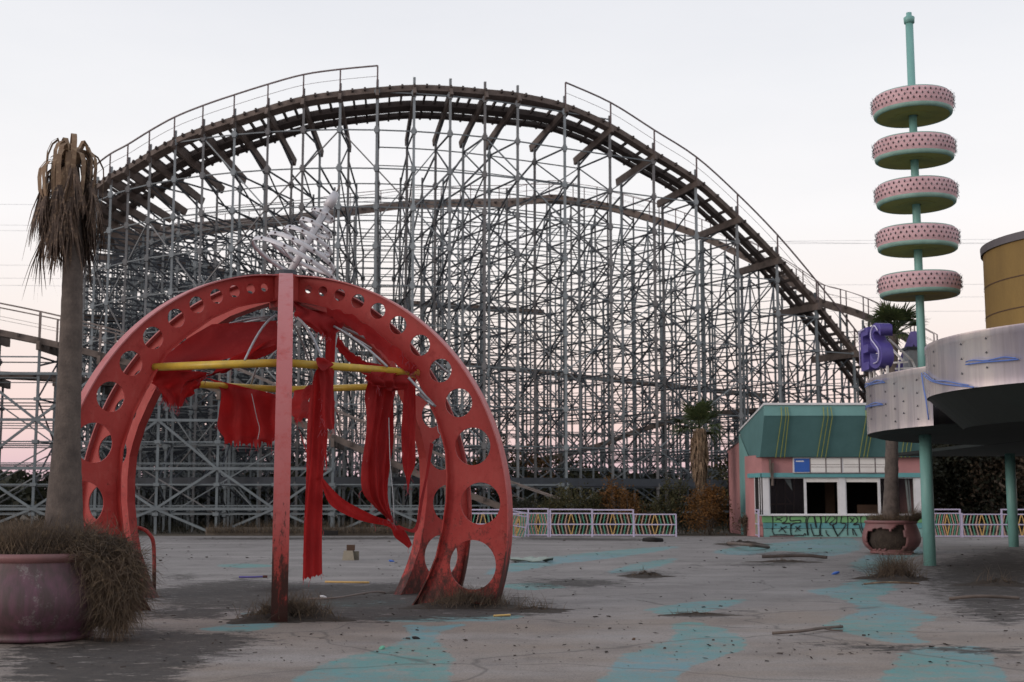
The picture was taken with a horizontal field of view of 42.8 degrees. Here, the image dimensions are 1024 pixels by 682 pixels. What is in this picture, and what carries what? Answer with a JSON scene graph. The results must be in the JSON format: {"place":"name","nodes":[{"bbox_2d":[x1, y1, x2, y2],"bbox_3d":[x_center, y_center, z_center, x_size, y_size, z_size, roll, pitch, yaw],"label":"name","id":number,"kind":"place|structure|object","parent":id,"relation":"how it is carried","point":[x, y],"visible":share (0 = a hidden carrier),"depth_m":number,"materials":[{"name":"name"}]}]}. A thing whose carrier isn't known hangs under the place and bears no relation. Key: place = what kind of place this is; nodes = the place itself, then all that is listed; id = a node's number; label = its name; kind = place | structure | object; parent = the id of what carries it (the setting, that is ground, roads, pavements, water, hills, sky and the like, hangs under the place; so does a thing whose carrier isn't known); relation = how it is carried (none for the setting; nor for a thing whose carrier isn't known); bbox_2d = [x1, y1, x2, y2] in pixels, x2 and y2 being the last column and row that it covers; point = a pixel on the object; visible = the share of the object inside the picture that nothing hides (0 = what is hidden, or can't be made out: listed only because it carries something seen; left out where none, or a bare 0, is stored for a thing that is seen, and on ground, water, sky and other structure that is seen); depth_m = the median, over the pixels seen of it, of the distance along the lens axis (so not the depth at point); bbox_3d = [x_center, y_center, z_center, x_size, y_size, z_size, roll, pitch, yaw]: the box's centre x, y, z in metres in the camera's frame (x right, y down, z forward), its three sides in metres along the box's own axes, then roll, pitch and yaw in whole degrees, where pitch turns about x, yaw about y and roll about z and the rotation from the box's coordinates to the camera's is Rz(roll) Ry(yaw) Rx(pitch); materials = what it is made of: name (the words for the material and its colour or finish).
{"place":"outdoors","nodes":[
{"label":"outdoors","id":0,"kind":"place"},
{"bbox_2d":[38,225,870,243],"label":"power line","id":1,"kind":"object","parent":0,"point":[727,243],"visible":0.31,"depth_m":152.49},
{"bbox_2d":[30,278,879,297],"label":"power line","id":2,"kind":"object","parent":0,"point":[638,296],"visible":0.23,"depth_m":151.72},
{"bbox_2d":[13,204,985,243],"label":"power line","id":3,"kind":"object","parent":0,"point":[505,230],"visible":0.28,"depth_m":152.66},
{"bbox_2d":[0,536,1023,681],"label":"plaza","id":4,"kind":"structure","parent":0,"point":[197,580],"depth_m":17.33,"materials":[{"name":"concrete"}]},
{"bbox_2d":[0,550,99,642],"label":"planter","id":5,"kind":"object","parent":4,"relation":"on","point":[38,604],"visible":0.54,"depth_m":14.56,"materials":[{"name":"pink paint"}]},
{"bbox_2d":[22,133,109,537],"bbox_3d":[-5.387,-0.107,15.692,0.959,4.885,1.039,0,-7,0],"label":"palm tree","id":6,"kind":"object","parent":5,"relation":"in","point":[65,219],"visible":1,"depth_m":15.55,"materials":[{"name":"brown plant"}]},
{"bbox_2d":[0,504,172,642],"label":"planter grass","id":7,"kind":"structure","parent":5,"relation":"in","point":[117,570],"depth_m":14.86,"materials":[{"name":"plant"}]},
{"bbox_2d":[137,526,155,588],"bbox_3d":[-6.295,3.760,22.359,0.571,1.209,0.647,0,-7,0],"label":"handrail","id":8,"kind":"object","parent":4,"relation":"on","point":[148,533],"visible":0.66,"depth_m":22.12,"materials":[{"name":"metal"}]},
{"bbox_2d":[226,586,356,623],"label":"dry grass","id":9,"kind":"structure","parent":4,"relation":"on","point":[301,610],"depth_m":17.42,"materials":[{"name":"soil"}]},
{"bbox_2d":[81,269,512,621],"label":"dome pavilion","id":10,"kind":"structure","parent":4,"relation":"on","point":[111,476],"depth_m":20.04,"materials":[{"name":"red paint"}]},
{"bbox_2d":[151,370,206,414],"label":"torn cloth","id":11,"kind":"object","parent":10,"relation":"hanging from","point":[169,385],"visible":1,"depth_m":19.81,"materials":[{"name":"red fabric"}]},
{"bbox_2d":[163,321,276,370],"bbox_3d":[-4.494,0.121,20.148,1.992,1.098,0.763,4,-8,-27],"label":"torn cloth","id":12,"kind":"object","parent":10,"relation":"attached to","point":[216,342],"visible":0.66,"depth_m":20.25,"materials":[{"name":"red fabric"}]},
{"bbox_2d":[180,338,276,393],"bbox_3d":[-4.239,0.361,19.981,0.724,0.930,1.432,-7,-10,44],"label":"torn cloth","id":13,"kind":"object","parent":10,"relation":"hanging from","point":[253,355],"visible":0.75,"depth_m":20.07,"materials":[{"name":"red fabric"}]},
{"bbox_2d":[207,378,275,454],"bbox_3d":[-4.687,1.306,22.608,1.306,1.352,0.258,0,-7,0],"label":"torn cloth","id":14,"kind":"object","parent":10,"relation":"hanging from","point":[237,422],"visible":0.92,"depth_m":22.61,"materials":[{"name":"red fabric"}]},
{"bbox_2d":[251,185,340,279],"bbox_3d":[-3.562,-1.734,21.500,1.429,1.816,1.569,0,-7,0],"label":"spiral finial","id":15,"kind":"object","parent":10,"relation":"on","point":[312,232],"visible":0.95,"depth_m":21.46,"materials":[{"name":"metal"}]},
{"bbox_2d":[292,384,311,429],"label":"torn cloth","id":16,"kind":"object","parent":10,"relation":"hanging from","point":[300,403],"visible":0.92,"depth_m":21.10,"materials":[{"name":"red fabric"}]},
{"bbox_2d":[301,369,323,586],"bbox_3d":[-2.849,1.994,19.204,0.179,3.192,0.473,-5,-8,35],"label":"torn cloth","id":17,"kind":"object","parent":10,"relation":"hanging from","point":[312,553],"visible":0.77,"depth_m":19.15,"materials":[{"name":"red fabric"}]},
{"bbox_2d":[293,301,343,342],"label":"torn cloth","id":18,"kind":"object","parent":10,"relation":"hanging from","point":[317,321],"visible":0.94,"depth_m":20.62,"materials":[{"name":"red fabric"}]},
{"bbox_2d":[316,358,333,370],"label":"torn cloth","id":19,"kind":"object","parent":10,"relation":"hanging from","point":[323,364],"visible":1,"depth_m":19.15,"materials":[{"name":"red fabric"}]},
{"bbox_2d":[317,367,335,437],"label":"torn cloth","id":20,"kind":"object","parent":10,"relation":"hanging from","point":[327,399],"visible":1,"depth_m":19.16,"materials":[{"name":"red fabric"}]},
{"bbox_2d":[319,429,329,470],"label":"torn cloth","id":21,"kind":"object","parent":20,"relation":"hanging from","point":[323,441],"visible":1,"depth_m":19.13,"materials":[{"name":"red fabric"}]},
{"bbox_2d":[325,334,335,376],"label":"torn cloth","id":22,"kind":"object","parent":10,"relation":"hanging from","point":[330,352],"visible":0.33,"depth_m":20.94,"materials":[{"name":"red fabric"}]},
{"bbox_2d":[336,336,390,383],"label":"torn cloth","id":23,"kind":"object","parent":10,"relation":"hanging from","point":[351,357],"visible":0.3,"depth_m":21.43,"materials":[{"name":"red fabric"}]},
{"bbox_2d":[321,478,411,553],"bbox_3d":[-2.238,2.625,19.514,0.274,1.133,1.793,-6,-9,42],"label":"torn cloth","id":24,"kind":"object","parent":10,"relation":"hanging from","point":[335,500],"visible":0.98,"depth_m":19.59,"materials":[{"name":"red fabric"}]},
{"bbox_2d":[326,307,419,377],"bbox_3d":[-2.204,0.028,20.385,1.550,1.211,0.266,-1,-7,10],"label":"torn cloth","id":25,"kind":"object","parent":10,"relation":"attached to","point":[390,352],"visible":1,"depth_m":20.31,"materials":[{"name":"red fabric"}]},
{"bbox_2d":[359,382,396,527],"bbox_3d":[-1.943,1.692,19.819,0.322,2.344,0.695,-7,-10,44],"label":"torn cloth","id":26,"kind":"object","parent":10,"relation":"hanging from","point":[375,466],"visible":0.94,"depth_m":19.76,"materials":[{"name":"red fabric"}]},
{"bbox_2d":[365,370,408,396],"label":"torn cloth","id":27,"kind":"object","parent":10,"relation":"hanging from","point":[389,381],"visible":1,"depth_m":19.86,"materials":[{"name":"red fabric"}]},
{"bbox_2d":[400,377,417,494],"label":"torn cloth","id":28,"kind":"object","parent":10,"relation":"hanging from","point":[408,428],"visible":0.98,"depth_m":20.16,"materials":[{"name":"red fabric"}]},
{"bbox_2d":[398,443,433,532],"bbox_3d":[-1.445,2.296,20.764,0.199,1.446,2.239,-1,-7,9],"label":"torn cloth","id":29,"kind":"object","parent":10,"relation":"hanging from","point":[414,529],"visible":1,"depth_m":20.94,"materials":[{"name":"red fabric"}]},
{"bbox_2d":[307,591,385,599],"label":"branch","id":30,"kind":"object","parent":4,"relation":"on","point":[350,595],"visible":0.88,"depth_m":21.51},
{"bbox_2d":[325,581,368,582],"bbox_3d":[-3.214,4.693,25.421,0.908,0.038,0.071,-2,-7,13],"label":"yellow bar","id":31,"kind":"object","parent":4,"relation":"on","point":[346,581],"visible":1,"depth_m":25.39,"materials":[{"name":"paint"}]},
{"bbox_2d":[342,550,358,559],"bbox_3d":[-4.332,5.770,35.156,0.444,0.260,0.325,0,-7,0],"label":"concrete block","id":32,"kind":"object","parent":4,"relation":"on","point":[350,555],"depth_m":35.03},
{"bbox_2d":[396,580,542,608],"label":"dry grass","id":33,"kind":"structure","parent":4,"relation":"on","point":[456,600],"depth_m":19.48,"materials":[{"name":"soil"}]},
{"bbox_2d":[472,509,498,523],"bbox_3d":[-1.287,8.063,57.900,2.024,1.216,0.072,0,-7,3],"label":"fence panel","id":34,"kind":"object","parent":4,"relation":"on","point":[483,514],"visible":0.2,"depth_m":57.92,"materials":[{"name":"purple paint"}]},
{"bbox_2d":[512,510,528,536],"bbox_3d":[0.258,8.060,57.230,0.865,1.202,0.071,13,-11,-21],"label":"fence panel","id":35,"kind":"object","parent":4,"relation":"on","point":[525,519],"visible":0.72,"depth_m":57.25,"materials":[{"name":"purple paint"}]},
{"bbox_2d":[19,537,1022,666],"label":"leaf litter","id":36,"kind":"object","parent":4,"relation":"on","point":[568,621],"visible":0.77,"depth_m":15.85,"materials":[{"name":"plant"}]},
{"bbox_2d":[479,588,575,612],"bbox_3d":[0.204,3.756,19.136,1.427,0.391,0.809,-2,-7,16],"label":"dirt mound","id":37,"kind":"object","parent":4,"relation":"on","point":[535,609],"visible":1,"depth_m":18.97,"materials":[{"name":"soil"}]},
{"bbox_2d":[513,508,548,536],"bbox_3d":[0.719,8.033,57.803,1.823,1.253,0.071,0,-7,3],"label":"fence panel","id":38,"kind":"object","parent":4,"relation":"on","point":[541,524],"visible":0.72,"depth_m":57.77,"materials":[{"name":"purple paint"}]},
{"bbox_2d":[511,556,552,561],"bbox_3d":[0.522,5.700,34.062,1.103,0.162,0.504,0,-7,0],"label":"metal sheet","id":39,"kind":"object","parent":4,"relation":"on","point":[534,559],"visible":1,"depth_m":34.02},
{"bbox_2d":[549,509,591,536],"bbox_3d":[2.609,8.026,57.652,1.914,1.230,0.071,0,-7,0],"label":"fence panel","id":40,"kind":"object","parent":4,"relation":"on","point":[561,524],"visible":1,"depth_m":57.63,"materials":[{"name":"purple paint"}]},
{"bbox_2d":[592,509,633,536],"bbox_3d":[4.445,8.033,57.626,1.881,1.210,0.071,0,-7,2],"label":"fence panel","id":41,"kind":"object","parent":4,"relation":"on","point":[613,534],"visible":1,"depth_m":57.61,"materials":[{"name":"purple paint"}]},
{"bbox_2d":[618,565,675,578],"bbox_3d":[2.827,4.837,27.561,1.153,0.284,1.131,4,-8,-32],"label":"dirt mound","id":42,"kind":"object","parent":4,"relation":"on","point":[644,574],"visible":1,"depth_m":27.38,"materials":[{"name":"soil"}]},
{"bbox_2d":[642,537,663,541],"bbox_3d":[5.355,7.717,50.703,0.528,0.216,0.984,6,-9,-42],"label":"tyre scrap","id":43,"kind":"object","parent":4,"relation":"on","point":[651,539],"visible":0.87,"depth_m":50.40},
{"bbox_2d":[633,514,676,536],"bbox_3d":[6.296,8.124,57.565,1.926,1.013,0.070,0,-7,2],"label":"fence panel","id":44,"kind":"object","parent":4,"relation":"on","point":[657,524],"visible":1,"depth_m":57.54,"materials":[{"name":"purple paint"}]},
{"bbox_2d":[657,609,743,615],"bbox_3d":[2.631,3.794,18.336,1.293,0.122,0.324,0,-7,0],"label":"dirt mound","id":45,"kind":"object","parent":4,"relation":"on","point":[697,613],"visible":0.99,"depth_m":18.26,"materials":[{"name":"soil"}]},
{"bbox_2d":[716,535,771,545],"bbox_3d":[8.360,7.215,47.532,2.207,0.401,1.721,2,-7,-14],"label":"dirt mound","id":46,"kind":"object","parent":4,"relation":"on","point":[739,540],"visible":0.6,"depth_m":47.36,"materials":[{"name":"soil"}]},
{"bbox_2d":[727,542,769,547],"bbox_3d":[8.040,6.869,44.119,1.221,0.256,5.571,0,-7,0],"label":"plank","id":47,"kind":"object","parent":4,"relation":"on","point":[748,544],"visible":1,"depth_m":42.38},
{"bbox_2d":[754,509,759,536],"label":"fence panel","id":48,"kind":"object","parent":4,"relation":"on","point":[757,524],"visible":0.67,"depth_m":57.38,"materials":[{"name":"purple paint"}]},
{"bbox_2d":[748,557,823,562],"bbox_3d":[6.997,5.669,34.100,2.308,0.216,0.877,0,-7,0],"label":"dirt mound","id":49,"kind":"object","parent":4,"relation":"on","point":[782,560],"visible":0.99,"depth_m":33.94,"materials":[{"name":"soil"}]},
{"bbox_2d":[762,554,826,558],"bbox_3d":[7.826,5.966,36.189,1.779,0.127,0.172,-1,-7,10],"label":"plank","id":50,"kind":"object","parent":4,"relation":"on","point":[795,555],"visible":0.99,"depth_m":36.18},
{"bbox_2d":[772,625,842,634],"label":"branch","id":51,"kind":"object","parent":4,"relation":"on","point":[805,630],"visible":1,"depth_m":15.65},
{"bbox_2d":[862,520,920,553],"bbox_3d":[11.465,5.918,39.474,1.730,0.988,1.730,0,-7,0],"label":"planter","id":52,"kind":"object","parent":4,"relation":"on","point":[883,534],"visible":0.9,"depth_m":38.89,"materials":[{"name":"pink paint"}]},
{"bbox_2d":[852,299,929,519],"bbox_3d":[11.818,2.073,40.386,2.418,7.018,2.469,0,-7,0],"label":"palm tree","id":53,"kind":"object","parent":52,"relation":"in","point":[896,318],"visible":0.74,"depth_m":39.88,"materials":[{"name":"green plant"}]},
{"bbox_2d":[863,504,937,521],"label":"planter grass","id":54,"kind":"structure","parent":52,"relation":"in","point":[913,516],"depth_m":39.10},
{"bbox_2d":[863,581,919,584],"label":"palm stalk","id":55,"kind":"object","parent":4,"relation":"on","point":[891,582],"visible":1,"depth_m":23.84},
{"bbox_2d":[852,539,941,581],"bbox_3d":[7.793,4.435,26.682,2.112,0.870,2.053,6,-9,-39],"label":"dirt mound","id":56,"kind":"object","parent":4,"relation":"on","point":[901,572],"visible":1,"depth_m":26.45,"materials":[{"name":"soil"}]},
{"bbox_2d":[865,231,1023,565],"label":"canopy building","id":57,"kind":"structure","parent":4,"relation":"on","point":[964,391],"depth_m":30.33,"materials":[{"name":"metal"}]},
{"bbox_2d":[858,327,879,378],"bbox_3d":[9.254,0.373,33.793,0.376,1.408,0.664,0,-7,-2],"label":"sign letter","id":58,"kind":"object","parent":57,"relation":"on","point":[866,347],"visible":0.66,"depth_m":33.89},
{"bbox_2d":[869,323,893,374],"bbox_3d":[9.243,0.270,32.735,0.376,1.441,0.694,1,-7,-9],"label":"sign letter","id":59,"kind":"object","parent":57,"relation":"on","point":[882,359],"visible":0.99,"depth_m":32.53,"materials":[{"name":"plastic"}]},
{"bbox_2d":[895,331,916,370],"bbox_3d":[10.687,0.424,34.607,1.033,1.338,0.320,-3,-8,25],"label":"sign letter","id":60,"kind":"object","parent":57,"relation":"on","point":[911,341],"visible":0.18,"depth_m":34.55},
{"bbox_2d":[870,12,962,366],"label":"disc spire","id":61,"kind":"structure","parent":57,"relation":"on","point":[912,105],"depth_m":32.78,"materials":[{"name":"teal paint"}]},
{"bbox_2d":[934,509,961,536],"bbox_3d":[18.975,7.939,56.958,1.221,1.235,0.071,0,-7,0],"label":"fence panel","id":62,"kind":"object","parent":4,"relation":"on","point":[951,524],"visible":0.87,"depth_m":56.94,"materials":[{"name":"purple paint"}]},
{"bbox_2d":[961,513,1001,536],"bbox_3d":[20.453,8.017,56.847,1.793,1.053,0.071,0,-7,0],"label":"fence panel","id":63,"kind":"object","parent":4,"relation":"on","point":[975,524],"visible":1,"depth_m":56.83,"materials":[{"name":"purple paint"}]},
{"bbox_2d":[949,594,1019,599],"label":"branch","id":64,"kind":"object","parent":4,"relation":"on","point":[983,596],"visible":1,"depth_m":20.91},
{"bbox_2d":[952,564,1023,586],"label":"dirt mound","id":65,"kind":"object","parent":4,"relation":"on","point":[996,581],"visible":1,"depth_m":24.70,"materials":[{"name":"soil"}]},
{"bbox_2d":[1000,509,1023,536],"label":"fence panel","id":66,"kind":"object","parent":4,"relation":"on","point":[1006,524],"visible":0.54,"depth_m":56.83,"materials":[{"name":"purple paint"}]},
{"bbox_2d":[0,515,1023,535],"bbox_3d":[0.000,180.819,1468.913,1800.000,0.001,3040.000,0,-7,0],"label":"ground","id":67,"kind":"structure","parent":0,"point":[193,533],"depth_m":65.48,"materials":[{"name":"concrete"}]},
{"bbox_2d":[235,470,358,520],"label":"tree","id":68,"kind":"object","parent":67,"relation":"on","point":[324,498],"visible":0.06,"depth_m":84.43,"materials":[{"name":"green plant"}]},
{"bbox_2d":[204,518,415,532],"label":"dry grass","id":69,"kind":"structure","parent":67,"relation":"on","point":[358,530],"depth_m":60.08,"materials":[{"name":"plant"}]},
{"bbox_2d":[206,527,414,534],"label":"kerb","id":70,"kind":"structure","parent":67,"relation":"on","point":[295,533],"depth_m":60.45,"materials":[{"name":"concrete"}]},
{"bbox_2d":[263,453,363,521],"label":"tree","id":71,"kind":"object","parent":67,"relation":"on","point":[304,462],"visible":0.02,"depth_m":88.06,"materials":[{"name":"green plant"}]},
{"bbox_2d":[346,460,444,523],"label":"tree","id":72,"kind":"object","parent":67,"relation":"on","point":[413,492],"visible":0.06,"depth_m":85.82,"materials":[{"name":"green plant"}]},
{"bbox_2d":[42,515,846,533],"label":"weeds","id":73,"kind":"object","parent":67,"relation":"on","point":[147,526],"visible":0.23,"depth_m":69.85,"materials":[{"name":"brown plant"}]},
{"bbox_2d":[0,65,945,533],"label":"roller coaster","id":74,"kind":"object","parent":67,"relation":"on","point":[182,449],"visible":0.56,"depth_m":73.23,"materials":[{"name":"metal"}]},
{"bbox_2d":[466,434,513,522],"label":"tree","id":75,"kind":"object","parent":67,"relation":"on","point":[482,461],"visible":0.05,"depth_m":81.56,"materials":[{"name":"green plant"}]},
{"bbox_2d":[475,419,530,491],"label":"tree","id":76,"kind":"object","parent":67,"relation":"on","point":[503,438],"visible":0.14,"depth_m":85.13,"materials":[{"name":"green plant"}]},
{"bbox_2d":[0,455,1023,525],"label":"thicket","id":77,"kind":"object","parent":67,"relation":"on","point":[21,477],"visible":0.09,"depth_m":84.01,"materials":[{"name":"green plant"}]},
{"bbox_2d":[493,435,559,523],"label":"tree","id":78,"kind":"object","parent":67,"relation":"on","point":[541,462],"visible":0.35,"depth_m":82.83,"materials":[{"name":"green plant"}]},
{"bbox_2d":[512,495,543,533],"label":"bush","id":79,"kind":"object","parent":67,"relation":"on","point":[526,503],"visible":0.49,"depth_m":61.12,"materials":[{"name":"green plant"}]},
{"bbox_2d":[522,495,573,533],"bbox_3d":[1.838,8.136,61.036,2.630,2.034,2.508,4,-8,-32],"label":"bush","id":80,"kind":"object","parent":67,"relation":"on","point":[549,506],"visible":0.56,"depth_m":60.74,"materials":[{"name":"green plant"}]},
{"bbox_2d":[508,445,607,518],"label":"tree","id":81,"kind":"object","parent":67,"relation":"on","point":[573,472],"visible":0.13,"depth_m":87.96,"materials":[{"name":"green plant"}]},
{"bbox_2d":[540,451,586,477],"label":"tree","id":82,"kind":"object","parent":67,"relation":"on","point":[557,461],"visible":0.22,"depth_m":89.59,"materials":[{"name":"green plant"}]},
{"bbox_2d":[541,480,604,533],"bbox_3d":[2.757,7.859,60.929,3.080,2.704,2.851,-2,-7,19],"label":"bush","id":83,"kind":"object","parent":67,"relation":"on","point":[563,500],"visible":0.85,"depth_m":60.72,"materials":[{"name":"green plant"}]},
{"bbox_2d":[570,487,613,533],"bbox_3d":[3.776,8.056,61.422,2.263,2.375,2.299,-2,-7,16],"label":"bush","id":84,"kind":"object","parent":67,"relation":"on","point":[594,498],"visible":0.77,"depth_m":61.03,"materials":[{"name":"green plant"}]},
{"bbox_2d":[533,466,653,521],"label":"tree","id":85,"kind":"object","parent":67,"relation":"on","point":[589,474],"visible":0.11,"depth_m":82.46,"materials":[{"name":"green plant"}]},
{"bbox_2d":[590,472,635,533],"bbox_3d":[4.747,7.645,61.524,2.227,2.939,2.186,-7,-10,43],"label":"bush","id":86,"kind":"object","parent":67,"relation":"on","point":[615,493],"visible":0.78,"depth_m":61.39,"materials":[{"name":"brown plant"}]},
{"bbox_2d":[607,485,650,533],"bbox_3d":[5.483,8.040,61.002,2.061,2.653,1.897,0,-7,0],"label":"bush","id":87,"kind":"object","parent":67,"relation":"on","point":[635,504],"visible":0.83,"depth_m":61.06,"materials":[{"name":"brown plant"}]},
{"bbox_2d":[632,492,675,533],"bbox_3d":[6.772,8.067,61.167,2.190,2.019,2.421,-2,-7,19],"label":"bush","id":88,"kind":"object","parent":67,"relation":"on","point":[658,507],"visible":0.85,"depth_m":61.04,"materials":[{"name":"green plant"}]},
{"bbox_2d":[658,472,692,533],"bbox_3d":[7.665,7.744,61.635,1.647,3.140,2.099,0,-7,0],"label":"bush","id":89,"kind":"object","parent":67,"relation":"on","point":[677,498],"visible":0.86,"depth_m":61.36,"materials":[{"name":"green plant"}]},
{"bbox_2d":[664,396,732,528],"bbox_3d":[8.971,5.862,63.109,3.244,6.343,2.928,0,-7,0],"label":"palm tree","id":90,"kind":"object","parent":67,"relation":"on","point":[699,413],"visible":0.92,"depth_m":62.75,"materials":[{"name":"brown plant"}]},
{"bbox_2d":[675,480,741,534],"bbox_3d":[9.049,7.814,60.443,3.320,2.759,3.160,0,-7,0],"label":"bush","id":91,"kind":"object","parent":67,"relation":"on","point":[711,505],"visible":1,"depth_m":60.17,"materials":[{"name":"brown plant"}]},
{"bbox_2d":[706,446,727,502],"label":"tree","id":92,"kind":"object","parent":67,"relation":"on","point":[724,470],"visible":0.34,"depth_m":73.67,"materials":[{"name":"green plant"}]},
{"bbox_2d":[732,513,748,535],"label":"bush","id":93,"kind":"object","parent":67,"relation":"on","point":[744,520],"visible":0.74,"depth_m":59.49,"materials":[{"name":"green plant"}]},
{"bbox_2d":[726,403,922,536],"bbox_3d":[14.429,6.149,61.096,7.537,5.790,10.017,0,-7,0],"label":"ticket kiosk","id":94,"kind":"object","parent":67,"relation":"on","point":[807,469],"visible":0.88,"depth_m":57.61,"materials":[{"name":"teal paint"}]},
{"bbox_2d":[769,477,805,514],"bbox_3d":[12.141,6.843,57.686,1.605,1.637,0.100,0,-7,0],"label":"window","id":95,"kind":"structure","parent":94,"relation":"in","point":[769,477],"depth_m":57.62,"materials":[{"name":"white metal"}]},
{"bbox_2d":[805,477,839,514],"bbox_3d":[13.691,6.843,57.686,1.483,1.637,0.100,0,-7,0],"label":"window","id":96,"kind":"structure","parent":94,"relation":"in","point":[806,480],"depth_m":57.72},
{"bbox_2d":[845,477,879,514],"bbox_3d":[15.462,6.843,57.686,1.498,1.637,0.100,0,-7,0],"label":"window","id":97,"kind":"structure","parent":94,"relation":"in","point":[846,480],"depth_m":57.74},
{"bbox_2d":[879,477,915,514],"bbox_3d":[17.002,6.843,57.686,1.570,1.637,0.100,0,-7,0],"label":"window","id":98,"kind":"structure","parent":94,"relation":"in","point":[879,477],"depth_m":57.69,"materials":[{"name":"white metal"}]},
{"bbox_2d":[932,444,968,528],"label":"tree","id":99,"kind":"object","parent":67,"relation":"on","point":[935,464],"visible":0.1,"depth_m":67.18,"materials":[{"name":"green plant"}]},
{"bbox_2d":[932,444,989,530],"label":"tree","id":100,"kind":"object","parent":67,"relation":"on","point":[942,504],"visible":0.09,"depth_m":68.27,"materials":[{"name":"green plant"}]},
{"bbox_2d":[934,444,1019,530],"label":"tree","id":101,"kind":"object","parent":67,"relation":"on","point":[960,464],"visible":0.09,"depth_m":68.47,"materials":[{"name":"green plant"}]},
{"bbox_2d":[940,456,1023,531],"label":"tree","id":102,"kind":"object","parent":67,"relation":"on","point":[958,484],"visible":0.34,"depth_m":66.74,"materials":[{"name":"green plant"}]},
{"bbox_2d":[942,446,1023,531],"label":"tree","id":103,"kind":"object","parent":67,"relation":"on","point":[1019,460],"visible":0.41,"depth_m":66.44,"materials":[{"name":"green plant"}]},
{"bbox_2d":[978,492,1023,529],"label":"tree","id":104,"kind":"object","parent":67,"relation":"on","point":[1021,522],"visible":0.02,"depth_m":71.00,"materials":[{"name":"green plant"}]},
{"bbox_2d":[0,0,1023,493],"label":"sky","id":105,"kind":"structure","parent":0,"point":[775,97],"materials":[{"name":"white"}]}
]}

